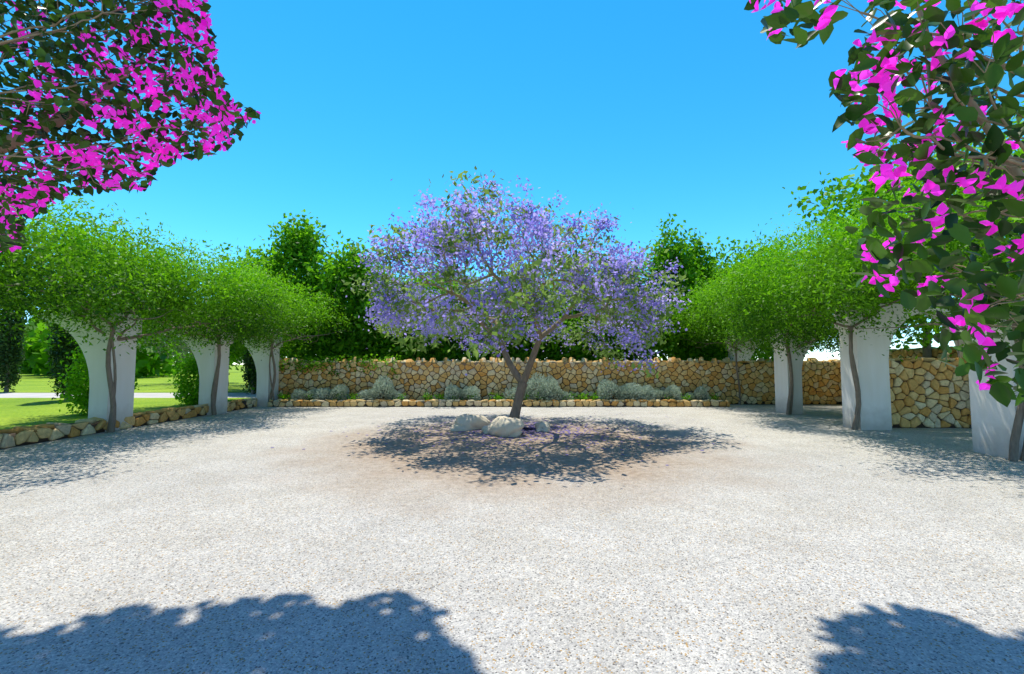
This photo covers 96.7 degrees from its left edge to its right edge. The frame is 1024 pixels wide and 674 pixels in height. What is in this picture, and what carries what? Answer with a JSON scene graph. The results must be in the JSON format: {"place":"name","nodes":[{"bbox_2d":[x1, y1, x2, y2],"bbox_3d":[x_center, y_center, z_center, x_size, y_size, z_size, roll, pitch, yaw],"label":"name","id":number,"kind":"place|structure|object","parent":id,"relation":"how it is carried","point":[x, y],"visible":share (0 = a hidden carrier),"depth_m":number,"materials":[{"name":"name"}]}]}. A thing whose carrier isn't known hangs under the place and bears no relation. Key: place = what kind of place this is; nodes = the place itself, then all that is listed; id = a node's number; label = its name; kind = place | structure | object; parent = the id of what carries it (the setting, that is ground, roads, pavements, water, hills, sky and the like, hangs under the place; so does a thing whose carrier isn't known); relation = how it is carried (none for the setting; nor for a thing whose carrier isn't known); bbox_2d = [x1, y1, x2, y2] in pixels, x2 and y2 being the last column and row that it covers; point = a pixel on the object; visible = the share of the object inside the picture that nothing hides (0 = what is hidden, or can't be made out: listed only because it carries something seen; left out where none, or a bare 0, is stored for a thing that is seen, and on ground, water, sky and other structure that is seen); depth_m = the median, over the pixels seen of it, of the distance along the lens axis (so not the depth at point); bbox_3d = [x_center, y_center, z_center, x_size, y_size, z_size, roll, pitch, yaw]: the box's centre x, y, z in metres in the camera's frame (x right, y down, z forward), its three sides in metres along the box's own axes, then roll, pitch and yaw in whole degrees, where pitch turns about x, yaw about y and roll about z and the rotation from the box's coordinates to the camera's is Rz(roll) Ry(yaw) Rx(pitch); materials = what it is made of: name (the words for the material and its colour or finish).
{"place":"outdoors","nodes":[
{"label":"outdoors","id":0,"kind":"place"},
{"bbox_2d":[0,398,245,429],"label":"lawn","id":1,"kind":"structure","parent":0,"point":[14,412],"depth_m":13.41,"materials":[{"name":"green plant"}]},
{"bbox_2d":[53,341,231,415],"bbox_3d":[-11.341,1.174,11.255,2.045,2.406,9.733,-1,-4,16],"label":"shrub foliage","id":2,"kind":"object","parent":1,"relation":"on","point":[78,390],"visible":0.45,"depth_m":12.09,"materials":[{"name":"green plant"}]},
{"bbox_2d":[0,365,255,392],"bbox_3d":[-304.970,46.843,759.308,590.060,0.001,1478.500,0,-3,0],"label":"lawn","id":3,"kind":"structure","parent":0,"point":[29,383],"depth_m":29.99,"materials":[{"name":"green plant"}]},
{"bbox_2d":[0,307,385,376],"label":"tree foliage","id":4,"kind":"object","parent":3,"relation":"on","point":[37,356],"visible":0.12,"depth_m":47.50,"materials":[{"name":"green plant"}]},
{"bbox_2d":[4,223,943,399],"bbox_3d":[-2.580,-1.190,21.416,46.882,7.638,20.110,-1,-4,12],"label":"tree","id":5,"kind":"object","parent":3,"relation":"on","point":[927,351],"visible":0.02,"depth_m":20.35,"materials":[{"name":"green plant"}]},
{"bbox_2d":[137,312,337,374],"bbox_3d":[-17.378,-0.321,28.992,16.828,5.696,12.761,0,-3,7],"label":"shrub","id":6,"kind":"object","parent":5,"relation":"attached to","point":[172,353],"depth_m":30.13,"materials":[{"name":"green plant"}]},
{"bbox_2d":[0,393,255,397],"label":"path","id":7,"kind":"structure","parent":0,"point":[136,395],"depth_m":19.54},
{"bbox_2d":[0,0,259,252],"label":"bougainvillea","id":8,"kind":"object","parent":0,"point":[46,50],"depth_m":2.58,"materials":[{"name":"plant"}]},
{"bbox_2d":[0,163,356,360],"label":"tree canopy","id":9,"kind":"object","parent":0,"point":[159,283],"visible":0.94,"depth_m":10.19,"materials":[{"name":"green plant"}]},
{"bbox_2d":[5,283,964,356],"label":"pergola boughs","id":10,"kind":"object","parent":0,"point":[172,327],"visible":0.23,"depth_m":11.72,"materials":[{"name":"brown wood"}]},
{"bbox_2d":[0,404,1023,673],"bbox_3d":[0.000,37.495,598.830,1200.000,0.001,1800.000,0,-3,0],"label":"gravel ground","id":11,"kind":"structure","parent":0,"point":[768,538],"depth_m":4.00,"materials":[{"name":"beige gravel"}]},
{"bbox_2d":[37,312,141,431],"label":"pier","id":12,"kind":"structure","parent":11,"relation":"on","point":[99,398],"depth_m":10.94,"materials":[{"name":"white paint"}]},
{"bbox_2d":[0,227,256,399],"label":"cypress trees","id":13,"kind":"object","parent":11,"relation":"on","point":[14,355],"visible":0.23,"depth_m":20.32,"materials":[{"name":"green plant"}]},
{"bbox_2d":[0,398,257,448],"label":"kerb","id":14,"kind":"structure","parent":11,"relation":"on","point":[36,433],"depth_m":10.43,"materials":[{"name":"beige stone"}]},
{"bbox_2d":[160,325,232,414],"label":"pier","id":15,"kind":"structure","parent":11,"relation":"on","point":[206,362],"depth_m":14.51,"materials":[{"name":"white paint"}]},
{"bbox_2d":[235,334,282,406],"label":"pier","id":16,"kind":"structure","parent":11,"relation":"on","point":[263,389],"depth_m":17.38,"materials":[{"name":"white paint"}]},
{"bbox_2d":[449,414,490,430],"bbox_3d":[-1.050,2.109,11.347,1.144,0.414,0.638,2,-4,-32],"label":"rock","id":17,"kind":"object","parent":11,"relation":"on","point":[466,422],"visible":0.79,"depth_m":11.12,"materials":[{"name":"stone"}]},
{"bbox_2d":[271,414,713,472],"bbox_3d":[0.320,2.274,11.293,10.285,0.001,9.239,0,-3,0],"label":"fallen blossom","id":18,"kind":"object","parent":11,"relation":"on","point":[529,429],"visible":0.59,"depth_m":10.50,"materials":[{"name":"purple plant"}]},
{"bbox_2d":[268,399,729,406],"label":"planter kerb","id":19,"kind":"structure","parent":11,"relation":"on","point":[485,402],"depth_m":17.12,"materials":[{"name":"beige stone"}]},
{"bbox_2d":[277,389,720,400],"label":"planter plants","id":20,"kind":"object","parent":11,"relation":"on","point":[498,396],"visible":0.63,"depth_m":17.45,"materials":[{"name":"green plant"}]},
{"label":"planter soil","id":21,"kind":"structure","parent":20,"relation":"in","visible":0},
{"bbox_2d":[291,372,712,402],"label":"lavender plants","id":22,"kind":"object","parent":21,"relation":"on","point":[627,391],"visible":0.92,"depth_m":17.47,"materials":[{"name":"green plant"}]},
{"bbox_2d":[482,416,524,436],"bbox_3d":[-0.184,2.043,10.480,1.218,0.472,0.908,-3,-4,38],"label":"rock","id":23,"kind":"object","parent":11,"relation":"on","point":[503,426],"visible":0.83,"depth_m":10.05,"materials":[{"name":"stone"}]},
{"bbox_2d":[0,277,1023,461],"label":"pergola vine stems","id":24,"kind":"object","parent":11,"relation":"on","point":[1014,441],"visible":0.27,"depth_m":10.98,"materials":[{"name":"plant"}]},
{"bbox_2d":[657,99,1023,368],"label":"tree canopy","id":25,"kind":"object","parent":24,"relation":"attached to","point":[754,303],"visible":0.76,"depth_m":11.45,"materials":[{"name":"green plant"}]},
{"bbox_2d":[341,166,696,418],"bbox_3d":[0.111,-0.825,11.414,9.165,6.307,9.005,0,-3,0],"label":"jacaranda","id":26,"kind":"object","parent":11,"relation":"on","point":[542,232],"depth_m":9.93,"materials":[{"name":"purple plant"}]},
{"bbox_2d":[535,421,550,431],"bbox_3d":[0.749,2.170,11.067,0.398,0.231,0.600,0,-3,8],"label":"rock","id":27,"kind":"object","parent":11,"relation":"on","point":[542,426],"visible":0.88,"depth_m":10.91,"materials":[{"name":"stone"}]},
{"bbox_2d":[725,336,763,362],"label":"pier","id":28,"kind":"structure","parent":11,"relation":"on","point":[746,356],"depth_m":18.31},
{"bbox_2d":[771,329,830,413],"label":"pier","id":29,"kind":"structure","parent":11,"relation":"on","point":[782,376],"depth_m":14.72,"materials":[{"name":"white paint"}]},
{"bbox_2d":[834,304,971,429],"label":"pier","id":30,"kind":"structure","parent":11,"relation":"on","point":[872,363],"depth_m":11.21,"materials":[{"name":"white paint"}]},
{"bbox_2d":[959,297,1023,459],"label":"pier","id":31,"kind":"structure","parent":11,"relation":"on","point":[992,420],"depth_m":8.00,"materials":[{"name":"white paint"}]},
{"bbox_2d":[0,0,1023,364],"label":"sky","id":32,"kind":"structure","parent":0,"point":[653,108],"materials":[{"name":"blue"}]},
{"bbox_2d":[278,360,841,403],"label":"back wall","id":33,"kind":"structure","parent":0,"point":[820,397],"depth_m":18.17,"materials":[{"name":"beige stone"}]},
{"bbox_2d":[279,357,838,362],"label":"wall capstones","id":34,"kind":"object","parent":33,"relation":"on","point":[565,360],"visible":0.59,"depth_m":18.31,"materials":[{"name":"stone"}]},
{"bbox_2d":[744,0,1023,406],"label":"bougainvillea","id":35,"kind":"object","parent":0,"point":[1001,391],"depth_m":1.40,"materials":[{"name":"green plant"}]},
{"bbox_2d":[889,346,957,358],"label":"wall","id":36,"kind":"structure","parent":0,"point":[895,353],"depth_m":14.88,"materials":[{"name":"beige stone"}]},
{"bbox_2d":[889,357,971,427],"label":"wall","id":37,"kind":"structure","parent":0,"point":[902,373],"depth_m":11.47,"materials":[{"name":"beige stone"}]},
{"bbox_3d":[-2.846,-5.105,4.760,4.070,1.660,2.579,0,-3,0],"label":"high left bougainvillea foliage","id":38,"kind":"object","parent":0,"visible":0},
{"bbox_2d":[0,0,260,251],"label":"bougainvillea flowers","id":39,"kind":"object","parent":38,"relation":"attached to","point":[184,28],"visible":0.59,"depth_m":2.61,"materials":[{"name":"pink plant"}]},
{"label":"ground","id":40,"kind":"object","parent":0,"visible":0},
{"bbox_2d":[202,113,1014,389],"bbox_3d":[4.283,-1.484,21.319,37.770,9.940,18.555,-2,-4,26],"label":"tree foliage","id":41,"kind":"object","parent":40,"relation":"on","point":[302,253],"visible":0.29,"depth_m":20.18,"materials":[{"name":"green plant"}]},
{"bbox_3d":[1.786,-5.138,4.661,3.125,1.550,2.264,0,-3,0],"label":"bougainvillea foliage","id":42,"kind":"object","parent":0,"visible":0},
{"bbox_2d":[749,0,1023,389],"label":"bougainvillea flowers","id":43,"kind":"object","parent":42,"relation":"attached to","point":[1000,14],"visible":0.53,"depth_m":1.40,"materials":[{"name":"pink plant"}]}
]}

